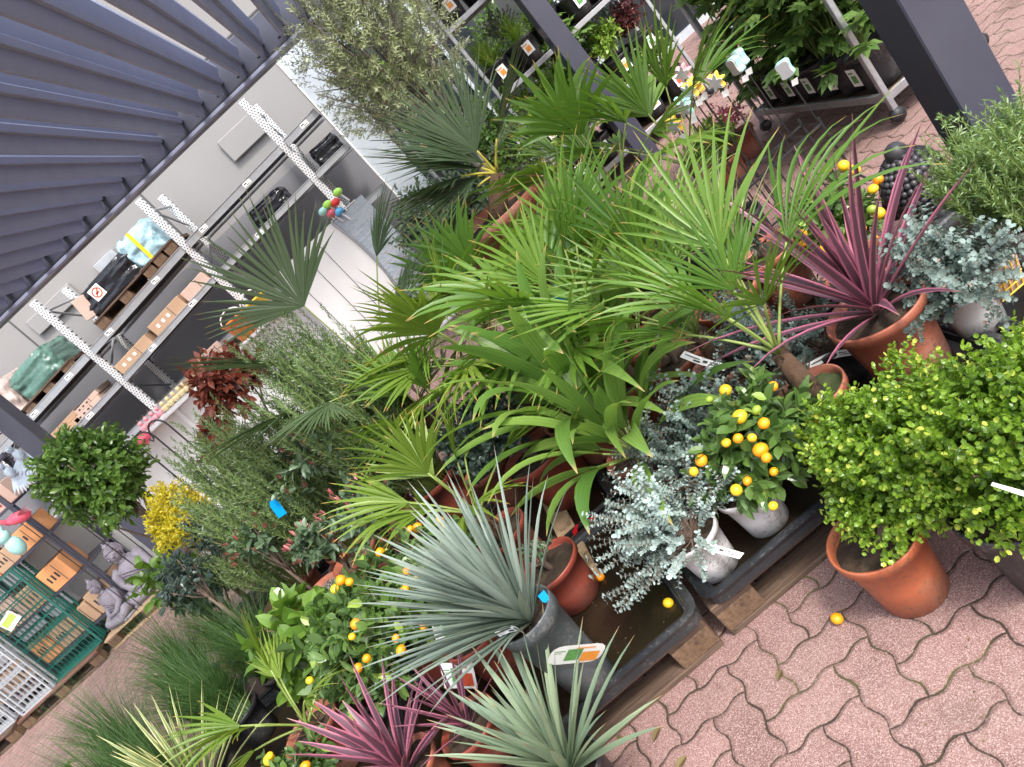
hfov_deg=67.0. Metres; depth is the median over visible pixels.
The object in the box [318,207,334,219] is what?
scoop
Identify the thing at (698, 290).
watering tray
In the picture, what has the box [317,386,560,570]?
fan palm
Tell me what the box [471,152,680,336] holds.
fan palm
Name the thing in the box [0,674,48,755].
pallet
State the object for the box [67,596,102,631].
cardboard box
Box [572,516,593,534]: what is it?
red ribbon
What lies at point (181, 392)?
ornament
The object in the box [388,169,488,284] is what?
nursery shrub
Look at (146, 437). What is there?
pink ball
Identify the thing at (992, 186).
rosemary bush
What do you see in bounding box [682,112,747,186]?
lime leaved bush
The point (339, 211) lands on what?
scoop
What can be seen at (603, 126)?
lavender
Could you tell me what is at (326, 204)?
scoop
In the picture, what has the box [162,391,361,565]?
rosemary bush
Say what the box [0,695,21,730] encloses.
wire panel
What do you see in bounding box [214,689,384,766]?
watering tray
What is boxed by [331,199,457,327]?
display stand
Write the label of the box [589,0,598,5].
perennial
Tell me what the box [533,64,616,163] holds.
lobed leaf perennial
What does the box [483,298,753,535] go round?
pleated leaf plant
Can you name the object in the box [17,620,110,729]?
pallet
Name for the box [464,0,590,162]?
nursery shrub
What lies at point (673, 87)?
white flowered perennial
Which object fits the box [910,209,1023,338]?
watering tray
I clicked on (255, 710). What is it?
sedge clump
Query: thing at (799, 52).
lobed leaf perennial
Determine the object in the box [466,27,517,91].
daylily
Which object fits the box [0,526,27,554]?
owl figure
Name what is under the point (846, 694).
paving
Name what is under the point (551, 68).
perennial
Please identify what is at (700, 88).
garden stake
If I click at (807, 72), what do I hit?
lobed leaf perennial
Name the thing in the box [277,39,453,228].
metal column
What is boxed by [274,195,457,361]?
stone clad panel
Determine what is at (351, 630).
calamondin bush
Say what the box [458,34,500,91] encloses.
daylily
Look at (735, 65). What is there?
garden stake
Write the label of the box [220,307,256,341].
plastic tub
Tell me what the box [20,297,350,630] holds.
white display shelf
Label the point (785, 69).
garden stake
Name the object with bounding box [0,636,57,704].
wire panel
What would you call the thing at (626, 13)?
burgundy perennial
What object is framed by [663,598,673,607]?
fallen orange
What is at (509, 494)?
fan palm
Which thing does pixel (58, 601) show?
wire panel
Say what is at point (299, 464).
budding shrub
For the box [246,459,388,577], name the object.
budding shrub
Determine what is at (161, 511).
golden euonymus standard
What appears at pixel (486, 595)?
blue yucca
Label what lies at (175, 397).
ornament
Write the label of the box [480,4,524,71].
lavender
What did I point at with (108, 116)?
pergola
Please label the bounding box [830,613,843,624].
fallen orange
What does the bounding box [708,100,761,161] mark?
pink flowering plant
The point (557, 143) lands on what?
perennial
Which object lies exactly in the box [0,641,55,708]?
wire panel
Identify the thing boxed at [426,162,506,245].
nursery shrub
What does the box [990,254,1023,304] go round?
plant label
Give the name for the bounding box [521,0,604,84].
lobed leaf perennial
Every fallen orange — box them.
[596,573,604,580]
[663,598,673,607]
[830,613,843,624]
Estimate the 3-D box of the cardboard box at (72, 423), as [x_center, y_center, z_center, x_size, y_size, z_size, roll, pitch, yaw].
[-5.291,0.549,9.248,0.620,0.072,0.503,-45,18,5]
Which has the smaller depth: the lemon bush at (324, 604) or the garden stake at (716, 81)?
the lemon bush at (324, 604)
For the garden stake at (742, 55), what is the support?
in the stake stand at (821, 124)
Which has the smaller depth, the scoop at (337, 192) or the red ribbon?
the red ribbon
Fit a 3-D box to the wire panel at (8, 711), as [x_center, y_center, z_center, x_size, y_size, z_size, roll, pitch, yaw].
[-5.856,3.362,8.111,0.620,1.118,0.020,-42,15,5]
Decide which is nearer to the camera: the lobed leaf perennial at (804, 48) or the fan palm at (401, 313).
the fan palm at (401, 313)
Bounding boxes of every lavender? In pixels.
[434,166,456,182]
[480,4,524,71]
[548,0,592,22]
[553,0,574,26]
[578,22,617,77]
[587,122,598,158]
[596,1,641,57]
[597,122,616,137]
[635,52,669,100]
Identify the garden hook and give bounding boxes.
[126,443,199,495]
[135,431,195,471]
[147,419,215,465]
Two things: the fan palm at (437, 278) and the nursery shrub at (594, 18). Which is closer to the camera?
the fan palm at (437, 278)
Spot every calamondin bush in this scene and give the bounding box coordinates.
[255,724,342,766]
[300,513,482,720]
[679,363,833,537]
[778,160,885,278]
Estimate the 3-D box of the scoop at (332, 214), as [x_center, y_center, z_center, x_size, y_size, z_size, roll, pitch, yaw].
[-1.878,-1.766,8.192,0.110,0.184,0.088,-42,18,4]
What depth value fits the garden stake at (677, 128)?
3.96 m
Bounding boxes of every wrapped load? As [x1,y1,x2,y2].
[0,368,29,434]
[10,335,81,399]
[71,252,150,320]
[116,217,170,266]
[247,186,291,228]
[309,133,343,166]
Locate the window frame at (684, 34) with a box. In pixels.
[321,0,714,164]
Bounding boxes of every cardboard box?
[0,476,31,512]
[0,546,22,573]
[0,581,33,626]
[0,615,17,641]
[0,660,15,707]
[0,666,28,692]
[9,630,40,680]
[12,507,57,554]
[15,565,54,611]
[28,616,63,662]
[36,542,88,591]
[48,603,81,647]
[51,403,81,437]
[67,415,79,430]
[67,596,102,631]
[74,380,110,414]
[75,384,112,422]
[83,563,129,612]
[114,330,157,373]
[148,294,188,335]
[178,374,195,392]
[180,270,213,300]
[202,341,223,357]
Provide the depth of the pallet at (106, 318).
8.75 m
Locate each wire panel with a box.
[0,559,108,670]
[0,564,106,676]
[0,566,104,679]
[0,568,102,684]
[0,571,99,680]
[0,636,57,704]
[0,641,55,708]
[0,643,55,711]
[0,650,52,715]
[0,694,21,724]
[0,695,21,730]
[0,704,17,731]
[0,708,15,733]
[2,563,107,672]
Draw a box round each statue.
[85,579,135,629]
[100,544,156,609]
[103,542,145,565]
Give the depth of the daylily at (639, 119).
8.27 m
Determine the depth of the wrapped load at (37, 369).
8.85 m
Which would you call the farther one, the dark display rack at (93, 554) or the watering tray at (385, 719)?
the dark display rack at (93, 554)
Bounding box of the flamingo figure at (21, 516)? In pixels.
[0,505,146,617]
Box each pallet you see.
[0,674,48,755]
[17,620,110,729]
[22,344,101,413]
[93,262,157,330]
[104,536,209,648]
[140,233,189,278]
[576,615,723,746]
[631,359,1017,634]
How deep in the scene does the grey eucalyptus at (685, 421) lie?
2.58 m
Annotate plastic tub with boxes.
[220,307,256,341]
[239,289,268,310]
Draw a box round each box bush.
[787,335,998,617]
[886,309,1023,593]
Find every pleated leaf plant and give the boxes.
[422,240,727,494]
[463,141,704,409]
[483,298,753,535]
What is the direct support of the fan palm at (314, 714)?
on the watering tray at (385, 719)
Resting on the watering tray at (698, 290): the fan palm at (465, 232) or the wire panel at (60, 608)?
the fan palm at (465, 232)
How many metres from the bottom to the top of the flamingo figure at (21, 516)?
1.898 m
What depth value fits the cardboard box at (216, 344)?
8.65 m
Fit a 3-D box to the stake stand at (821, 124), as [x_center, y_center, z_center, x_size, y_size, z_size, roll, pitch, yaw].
[1.491,-1.068,4.211,0.615,0.426,0.445,-42,18,4]
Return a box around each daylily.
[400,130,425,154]
[427,0,465,26]
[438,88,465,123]
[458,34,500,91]
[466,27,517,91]
[486,6,542,68]
[507,3,544,49]
[513,0,558,33]
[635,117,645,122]
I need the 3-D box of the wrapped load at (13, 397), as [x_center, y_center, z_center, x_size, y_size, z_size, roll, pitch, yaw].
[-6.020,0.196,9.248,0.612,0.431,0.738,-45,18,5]
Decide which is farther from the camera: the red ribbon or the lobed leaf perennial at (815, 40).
the lobed leaf perennial at (815, 40)
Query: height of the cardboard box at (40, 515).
0.225 m
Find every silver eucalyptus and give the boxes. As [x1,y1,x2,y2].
[582,434,767,613]
[601,403,712,510]
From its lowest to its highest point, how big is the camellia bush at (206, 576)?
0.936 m
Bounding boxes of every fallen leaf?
[652,728,659,740]
[675,756,686,766]
[776,670,782,680]
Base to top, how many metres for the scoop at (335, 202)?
0.184 m
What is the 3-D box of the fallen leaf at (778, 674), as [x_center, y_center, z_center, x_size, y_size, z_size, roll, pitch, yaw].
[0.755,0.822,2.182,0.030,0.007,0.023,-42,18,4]
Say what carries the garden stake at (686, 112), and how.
in the stake stand at (821, 124)
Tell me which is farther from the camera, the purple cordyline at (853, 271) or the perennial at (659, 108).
the perennial at (659, 108)
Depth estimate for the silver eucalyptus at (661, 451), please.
2.58 m
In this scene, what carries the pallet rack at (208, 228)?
on the paving
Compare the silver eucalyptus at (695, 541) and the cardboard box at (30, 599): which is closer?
the silver eucalyptus at (695, 541)
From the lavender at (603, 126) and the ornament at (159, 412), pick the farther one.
the ornament at (159, 412)
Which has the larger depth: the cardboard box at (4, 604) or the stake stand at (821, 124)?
the cardboard box at (4, 604)
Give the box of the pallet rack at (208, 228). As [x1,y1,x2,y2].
[0,98,386,515]
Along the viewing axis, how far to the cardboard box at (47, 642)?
8.24 m
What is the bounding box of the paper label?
[0,610,20,630]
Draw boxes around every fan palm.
[151,609,358,766]
[165,172,482,498]
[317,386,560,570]
[330,230,584,456]
[332,332,525,510]
[356,19,553,290]
[364,199,521,404]
[399,123,687,432]
[402,192,573,381]
[464,47,707,277]
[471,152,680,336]
[481,133,777,431]
[533,0,767,234]
[575,82,940,430]
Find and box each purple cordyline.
[288,656,460,766]
[379,653,513,766]
[690,116,974,388]
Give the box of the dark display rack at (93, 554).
[0,452,132,709]
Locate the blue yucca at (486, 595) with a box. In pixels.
[354,448,614,713]
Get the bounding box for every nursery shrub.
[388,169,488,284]
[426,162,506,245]
[456,80,549,194]
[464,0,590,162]
[551,0,610,58]
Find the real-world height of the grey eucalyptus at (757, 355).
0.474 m
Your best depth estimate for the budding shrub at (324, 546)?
3.46 m
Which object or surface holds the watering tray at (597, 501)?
on the pallet
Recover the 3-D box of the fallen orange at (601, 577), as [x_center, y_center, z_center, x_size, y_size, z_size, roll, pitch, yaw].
[0.321,0.705,2.814,0.034,0.030,0.034,3,23,28]
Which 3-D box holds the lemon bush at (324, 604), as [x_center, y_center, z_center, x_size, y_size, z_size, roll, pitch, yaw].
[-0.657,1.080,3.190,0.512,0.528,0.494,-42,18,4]
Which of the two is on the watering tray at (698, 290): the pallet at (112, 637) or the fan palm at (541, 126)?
the fan palm at (541, 126)
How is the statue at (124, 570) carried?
on the pallet at (112, 637)
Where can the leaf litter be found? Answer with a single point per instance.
(869, 702)
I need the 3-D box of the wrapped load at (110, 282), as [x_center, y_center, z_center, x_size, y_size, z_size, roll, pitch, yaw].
[-4.602,-1.208,9.028,0.955,0.312,0.779,-45,18,5]
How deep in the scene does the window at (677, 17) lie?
11.48 m
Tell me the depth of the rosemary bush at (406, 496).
4.03 m
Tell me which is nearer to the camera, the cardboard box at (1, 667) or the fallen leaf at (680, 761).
the fallen leaf at (680, 761)
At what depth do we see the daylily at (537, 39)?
7.87 m
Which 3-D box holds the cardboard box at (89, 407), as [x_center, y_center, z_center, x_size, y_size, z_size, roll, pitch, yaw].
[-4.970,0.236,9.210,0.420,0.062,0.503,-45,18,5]
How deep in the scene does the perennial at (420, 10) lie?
7.72 m
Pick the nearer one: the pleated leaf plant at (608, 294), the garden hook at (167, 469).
the pleated leaf plant at (608, 294)
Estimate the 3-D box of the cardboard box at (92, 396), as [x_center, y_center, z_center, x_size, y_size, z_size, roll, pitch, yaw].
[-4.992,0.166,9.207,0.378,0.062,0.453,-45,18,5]
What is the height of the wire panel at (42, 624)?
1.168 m
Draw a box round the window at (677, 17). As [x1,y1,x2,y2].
[331,0,698,205]
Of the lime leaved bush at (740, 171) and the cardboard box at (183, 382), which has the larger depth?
the cardboard box at (183, 382)
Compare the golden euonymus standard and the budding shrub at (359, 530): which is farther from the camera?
the golden euonymus standard
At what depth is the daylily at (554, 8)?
7.53 m
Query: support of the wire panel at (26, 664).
on the pallet at (28, 720)
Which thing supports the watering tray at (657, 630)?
on the pallet at (697, 646)
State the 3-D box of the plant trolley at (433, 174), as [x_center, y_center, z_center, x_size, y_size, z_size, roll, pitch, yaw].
[-0.573,-2.678,8.914,0.934,2.366,0.600,-42,18,4]
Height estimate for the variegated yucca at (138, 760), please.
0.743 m
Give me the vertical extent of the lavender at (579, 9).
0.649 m
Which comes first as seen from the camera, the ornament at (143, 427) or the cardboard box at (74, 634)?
the cardboard box at (74, 634)
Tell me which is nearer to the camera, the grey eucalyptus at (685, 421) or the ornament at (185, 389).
the grey eucalyptus at (685, 421)
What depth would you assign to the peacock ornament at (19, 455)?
7.63 m
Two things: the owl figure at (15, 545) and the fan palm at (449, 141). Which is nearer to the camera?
the fan palm at (449, 141)
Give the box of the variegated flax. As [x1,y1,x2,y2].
[645,146,778,275]
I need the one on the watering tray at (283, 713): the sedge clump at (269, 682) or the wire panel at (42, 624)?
the sedge clump at (269, 682)
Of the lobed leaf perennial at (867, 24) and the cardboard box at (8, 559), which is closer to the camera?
the lobed leaf perennial at (867, 24)
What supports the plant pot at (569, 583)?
on the watering tray at (657, 630)
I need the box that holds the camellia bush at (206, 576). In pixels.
[155,550,236,617]
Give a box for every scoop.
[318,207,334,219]
[323,200,332,208]
[327,209,342,221]
[331,198,346,210]
[333,188,349,200]
[335,207,350,219]
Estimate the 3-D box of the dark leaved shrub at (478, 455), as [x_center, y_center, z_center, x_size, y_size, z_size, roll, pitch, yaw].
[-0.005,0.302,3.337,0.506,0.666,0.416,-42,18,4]
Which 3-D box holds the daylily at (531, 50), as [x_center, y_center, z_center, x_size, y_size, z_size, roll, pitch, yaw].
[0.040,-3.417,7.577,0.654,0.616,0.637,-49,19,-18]
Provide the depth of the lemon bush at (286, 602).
3.27 m
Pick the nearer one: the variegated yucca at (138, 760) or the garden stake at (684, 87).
the variegated yucca at (138, 760)
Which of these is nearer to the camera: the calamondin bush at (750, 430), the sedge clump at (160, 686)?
the calamondin bush at (750, 430)
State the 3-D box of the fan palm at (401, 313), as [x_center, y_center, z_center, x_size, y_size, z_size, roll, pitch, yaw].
[-0.164,-0.092,3.479,1.293,1.330,1.251,-42,18,4]
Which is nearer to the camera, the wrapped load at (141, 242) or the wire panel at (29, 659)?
the wire panel at (29, 659)
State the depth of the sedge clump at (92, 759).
3.61 m
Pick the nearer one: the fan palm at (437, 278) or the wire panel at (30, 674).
the fan palm at (437, 278)
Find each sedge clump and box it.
[4,636,181,766]
[9,665,186,766]
[71,585,236,750]
[72,669,236,766]
[98,610,229,751]
[120,607,276,749]
[137,567,257,700]
[165,559,322,721]
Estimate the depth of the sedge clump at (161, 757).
3.40 m
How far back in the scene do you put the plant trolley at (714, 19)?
9.07 m
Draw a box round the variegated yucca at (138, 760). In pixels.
[98,675,273,766]
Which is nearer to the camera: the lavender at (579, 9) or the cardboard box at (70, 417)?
the lavender at (579, 9)
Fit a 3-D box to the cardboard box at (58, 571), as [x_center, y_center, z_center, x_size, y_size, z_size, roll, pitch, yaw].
[-4.760,1.938,8.193,0.312,0.265,0.363,-42,18,4]
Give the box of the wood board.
[542,503,598,573]
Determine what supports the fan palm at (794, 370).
on the watering tray at (805, 517)
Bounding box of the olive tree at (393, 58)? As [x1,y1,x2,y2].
[273,0,510,187]
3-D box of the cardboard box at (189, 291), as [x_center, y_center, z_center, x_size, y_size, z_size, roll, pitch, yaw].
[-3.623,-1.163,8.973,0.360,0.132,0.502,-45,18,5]
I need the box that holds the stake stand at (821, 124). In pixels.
[725,116,872,225]
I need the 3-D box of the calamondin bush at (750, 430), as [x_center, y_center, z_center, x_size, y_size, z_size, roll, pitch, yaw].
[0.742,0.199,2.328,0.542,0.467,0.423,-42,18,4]
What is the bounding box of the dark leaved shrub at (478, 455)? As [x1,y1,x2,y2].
[434,384,594,511]
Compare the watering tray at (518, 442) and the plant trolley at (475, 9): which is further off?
the plant trolley at (475, 9)
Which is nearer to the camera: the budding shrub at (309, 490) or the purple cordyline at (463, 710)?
the purple cordyline at (463, 710)
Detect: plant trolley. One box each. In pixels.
[361,35,551,196]
[410,0,713,189]
[674,0,732,55]
[676,0,988,130]
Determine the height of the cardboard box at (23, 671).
0.290 m
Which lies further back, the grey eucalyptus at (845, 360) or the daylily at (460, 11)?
the daylily at (460, 11)
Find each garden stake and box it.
[664,115,710,171]
[674,92,772,226]
[675,62,784,215]
[675,98,767,222]
[680,79,787,226]
[686,76,788,217]
[707,70,799,201]
[725,54,821,191]
[730,48,826,186]
[775,57,842,158]
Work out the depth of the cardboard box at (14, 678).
8.28 m
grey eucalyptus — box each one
[622,343,779,468]
[679,283,827,396]
[754,278,865,387]
[877,199,1023,345]
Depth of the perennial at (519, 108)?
7.73 m
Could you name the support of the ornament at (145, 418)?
on the white display shelf
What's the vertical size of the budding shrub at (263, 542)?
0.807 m
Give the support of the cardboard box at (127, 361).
on the pallet rack at (208, 228)
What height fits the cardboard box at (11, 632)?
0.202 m
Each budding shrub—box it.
[220,512,340,589]
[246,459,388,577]
[276,427,439,552]
[282,506,386,608]
[312,470,411,564]
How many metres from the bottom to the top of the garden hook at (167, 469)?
1.399 m
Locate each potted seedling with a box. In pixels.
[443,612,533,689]
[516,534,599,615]
[544,407,604,465]
[643,333,710,406]
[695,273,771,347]
[742,225,817,314]
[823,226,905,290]
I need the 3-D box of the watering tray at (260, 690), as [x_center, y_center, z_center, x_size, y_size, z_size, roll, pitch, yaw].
[-1.125,1.337,4.436,1.214,0.052,0.824,-42,18,4]
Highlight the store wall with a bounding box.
[0,0,423,666]
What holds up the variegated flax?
on the watering tray at (812, 302)
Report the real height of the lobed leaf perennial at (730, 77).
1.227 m
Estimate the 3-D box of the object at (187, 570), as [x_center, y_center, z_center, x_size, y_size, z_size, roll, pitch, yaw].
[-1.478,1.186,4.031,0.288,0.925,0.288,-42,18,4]
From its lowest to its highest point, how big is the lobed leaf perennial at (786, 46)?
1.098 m
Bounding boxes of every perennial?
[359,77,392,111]
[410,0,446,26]
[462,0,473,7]
[509,82,561,141]
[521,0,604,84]
[533,59,579,117]
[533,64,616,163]
[535,127,593,180]
[583,16,633,81]
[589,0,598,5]
[608,0,660,58]
[618,54,665,120]
[630,28,685,98]
[672,0,779,105]
[694,0,797,104]
[709,0,833,102]
[715,0,812,57]
[727,0,858,98]
[740,0,865,95]
[760,0,863,51]
[770,3,840,63]
[778,0,901,95]
[813,0,875,47]
[814,0,874,55]
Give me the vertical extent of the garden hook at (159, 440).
1.399 m
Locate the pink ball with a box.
[137,433,150,445]
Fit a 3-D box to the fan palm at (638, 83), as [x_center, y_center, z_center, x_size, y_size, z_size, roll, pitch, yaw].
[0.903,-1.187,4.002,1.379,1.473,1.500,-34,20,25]
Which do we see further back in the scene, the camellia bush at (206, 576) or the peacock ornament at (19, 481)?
the peacock ornament at (19, 481)
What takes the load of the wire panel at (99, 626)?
on the pallet at (28, 720)
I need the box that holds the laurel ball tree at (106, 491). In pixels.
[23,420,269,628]
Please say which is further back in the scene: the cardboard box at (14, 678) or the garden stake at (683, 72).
the cardboard box at (14, 678)
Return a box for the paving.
[0,0,1023,766]
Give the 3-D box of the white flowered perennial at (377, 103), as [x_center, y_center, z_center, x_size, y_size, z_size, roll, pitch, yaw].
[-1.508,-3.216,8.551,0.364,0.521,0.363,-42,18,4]
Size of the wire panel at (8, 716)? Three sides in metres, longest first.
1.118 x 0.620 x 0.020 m
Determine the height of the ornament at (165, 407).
0.154 m
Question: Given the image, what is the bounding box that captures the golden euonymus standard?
[140,475,271,613]
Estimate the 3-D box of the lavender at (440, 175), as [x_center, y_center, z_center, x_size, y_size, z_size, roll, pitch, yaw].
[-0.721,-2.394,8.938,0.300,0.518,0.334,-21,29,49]
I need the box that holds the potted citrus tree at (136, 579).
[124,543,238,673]
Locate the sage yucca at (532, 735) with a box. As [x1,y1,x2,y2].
[425,602,663,766]
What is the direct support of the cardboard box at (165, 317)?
on the pallet rack at (208, 228)
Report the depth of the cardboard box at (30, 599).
8.05 m
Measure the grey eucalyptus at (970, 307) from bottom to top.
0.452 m
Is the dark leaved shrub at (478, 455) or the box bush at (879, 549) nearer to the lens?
the box bush at (879, 549)
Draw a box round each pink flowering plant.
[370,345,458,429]
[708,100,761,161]
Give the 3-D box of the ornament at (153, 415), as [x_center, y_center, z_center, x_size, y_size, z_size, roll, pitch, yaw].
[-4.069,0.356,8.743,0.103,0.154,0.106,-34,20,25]
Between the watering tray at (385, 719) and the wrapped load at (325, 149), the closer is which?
the watering tray at (385, 719)
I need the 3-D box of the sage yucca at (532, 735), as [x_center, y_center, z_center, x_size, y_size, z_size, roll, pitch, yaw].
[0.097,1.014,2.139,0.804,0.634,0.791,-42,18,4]
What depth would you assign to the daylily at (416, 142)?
8.73 m
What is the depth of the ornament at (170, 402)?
8.70 m
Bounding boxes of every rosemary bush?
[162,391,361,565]
[176,501,322,592]
[227,300,471,521]
[282,440,413,516]
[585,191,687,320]
[907,58,1023,268]
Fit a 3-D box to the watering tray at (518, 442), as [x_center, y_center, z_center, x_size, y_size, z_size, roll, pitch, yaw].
[-0.204,0.511,4.348,1.214,0.052,0.824,-42,18,4]
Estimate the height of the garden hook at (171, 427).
1.399 m
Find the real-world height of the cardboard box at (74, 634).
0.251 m
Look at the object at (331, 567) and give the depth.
4.71 m
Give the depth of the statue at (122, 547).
8.49 m
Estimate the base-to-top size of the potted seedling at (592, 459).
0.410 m
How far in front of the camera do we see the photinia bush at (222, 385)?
4.63 m
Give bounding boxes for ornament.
[0,464,139,569]
[5,446,152,557]
[136,420,146,430]
[141,415,153,425]
[147,410,158,419]
[152,405,164,416]
[157,400,169,411]
[163,395,174,406]
[168,390,180,401]
[173,385,185,396]
[179,380,188,391]
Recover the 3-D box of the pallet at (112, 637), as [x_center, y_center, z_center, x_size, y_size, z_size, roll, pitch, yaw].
[-3.829,2.220,8.433,1.150,0.144,0.940,-42,18,4]
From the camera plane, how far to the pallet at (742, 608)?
2.40 m
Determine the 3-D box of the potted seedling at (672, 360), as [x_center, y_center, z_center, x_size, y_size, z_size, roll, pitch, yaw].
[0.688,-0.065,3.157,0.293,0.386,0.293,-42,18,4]
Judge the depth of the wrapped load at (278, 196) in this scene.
8.73 m
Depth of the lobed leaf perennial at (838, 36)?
4.59 m
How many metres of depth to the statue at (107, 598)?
8.04 m
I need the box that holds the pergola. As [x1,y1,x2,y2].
[0,0,1023,562]
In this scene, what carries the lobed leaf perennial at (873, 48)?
on the plant trolley at (863, 96)
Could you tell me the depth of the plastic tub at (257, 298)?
8.55 m
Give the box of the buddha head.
[878,141,954,229]
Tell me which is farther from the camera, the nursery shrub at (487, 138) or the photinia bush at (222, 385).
the nursery shrub at (487, 138)
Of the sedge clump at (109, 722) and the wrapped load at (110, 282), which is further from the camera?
the wrapped load at (110, 282)
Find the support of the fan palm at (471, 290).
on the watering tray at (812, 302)
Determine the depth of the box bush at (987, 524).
1.70 m
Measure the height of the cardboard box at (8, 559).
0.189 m
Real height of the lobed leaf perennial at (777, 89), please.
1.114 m
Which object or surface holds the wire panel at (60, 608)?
on the pallet at (28, 720)
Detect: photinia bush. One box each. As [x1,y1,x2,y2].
[177,339,287,440]
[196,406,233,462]
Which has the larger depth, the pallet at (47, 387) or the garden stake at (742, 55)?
the pallet at (47, 387)
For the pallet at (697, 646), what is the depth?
2.44 m
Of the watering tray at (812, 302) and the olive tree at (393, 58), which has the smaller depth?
the watering tray at (812, 302)
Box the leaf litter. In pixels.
[622,604,1013,766]
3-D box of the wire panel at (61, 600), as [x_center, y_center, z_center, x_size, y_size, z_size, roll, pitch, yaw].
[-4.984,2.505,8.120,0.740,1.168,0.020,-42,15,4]
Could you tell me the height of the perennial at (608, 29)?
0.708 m
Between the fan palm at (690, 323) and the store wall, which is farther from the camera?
the store wall
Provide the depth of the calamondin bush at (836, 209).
2.94 m
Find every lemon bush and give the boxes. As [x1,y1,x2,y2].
[235,581,353,706]
[274,587,408,700]
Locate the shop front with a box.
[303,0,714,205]
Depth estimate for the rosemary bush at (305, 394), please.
3.66 m
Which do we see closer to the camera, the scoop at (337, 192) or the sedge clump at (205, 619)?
the sedge clump at (205, 619)
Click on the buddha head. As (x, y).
(894, 158)
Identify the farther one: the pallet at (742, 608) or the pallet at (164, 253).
the pallet at (164, 253)
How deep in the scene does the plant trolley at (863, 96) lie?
4.47 m
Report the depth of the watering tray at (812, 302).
3.21 m
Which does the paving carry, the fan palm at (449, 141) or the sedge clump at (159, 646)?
the sedge clump at (159, 646)
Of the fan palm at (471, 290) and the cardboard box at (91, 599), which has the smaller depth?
the fan palm at (471, 290)
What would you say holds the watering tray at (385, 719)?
on the pallet
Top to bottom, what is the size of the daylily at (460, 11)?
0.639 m
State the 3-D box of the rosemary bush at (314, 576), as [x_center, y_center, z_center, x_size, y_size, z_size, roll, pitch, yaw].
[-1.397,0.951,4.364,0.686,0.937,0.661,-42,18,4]
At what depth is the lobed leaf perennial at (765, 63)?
4.99 m
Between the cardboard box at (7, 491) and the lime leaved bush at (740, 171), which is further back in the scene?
the cardboard box at (7, 491)
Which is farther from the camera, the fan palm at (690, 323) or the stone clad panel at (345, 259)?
the stone clad panel at (345, 259)
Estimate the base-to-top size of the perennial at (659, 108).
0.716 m
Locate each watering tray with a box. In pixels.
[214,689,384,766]
[238,526,393,700]
[356,698,398,766]
[394,404,522,557]
[399,499,700,766]
[409,464,619,674]
[594,247,725,371]
[603,282,839,485]
[630,311,1008,603]
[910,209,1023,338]
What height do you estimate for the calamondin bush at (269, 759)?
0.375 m
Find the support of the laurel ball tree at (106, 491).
on the paving
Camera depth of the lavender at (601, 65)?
8.04 m
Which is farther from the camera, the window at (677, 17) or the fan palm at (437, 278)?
the window at (677, 17)
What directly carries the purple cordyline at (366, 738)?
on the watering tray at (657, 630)
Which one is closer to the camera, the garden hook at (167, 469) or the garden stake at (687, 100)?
the garden stake at (687, 100)
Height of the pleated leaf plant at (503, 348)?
1.012 m
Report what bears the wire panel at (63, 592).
on the pallet at (28, 720)

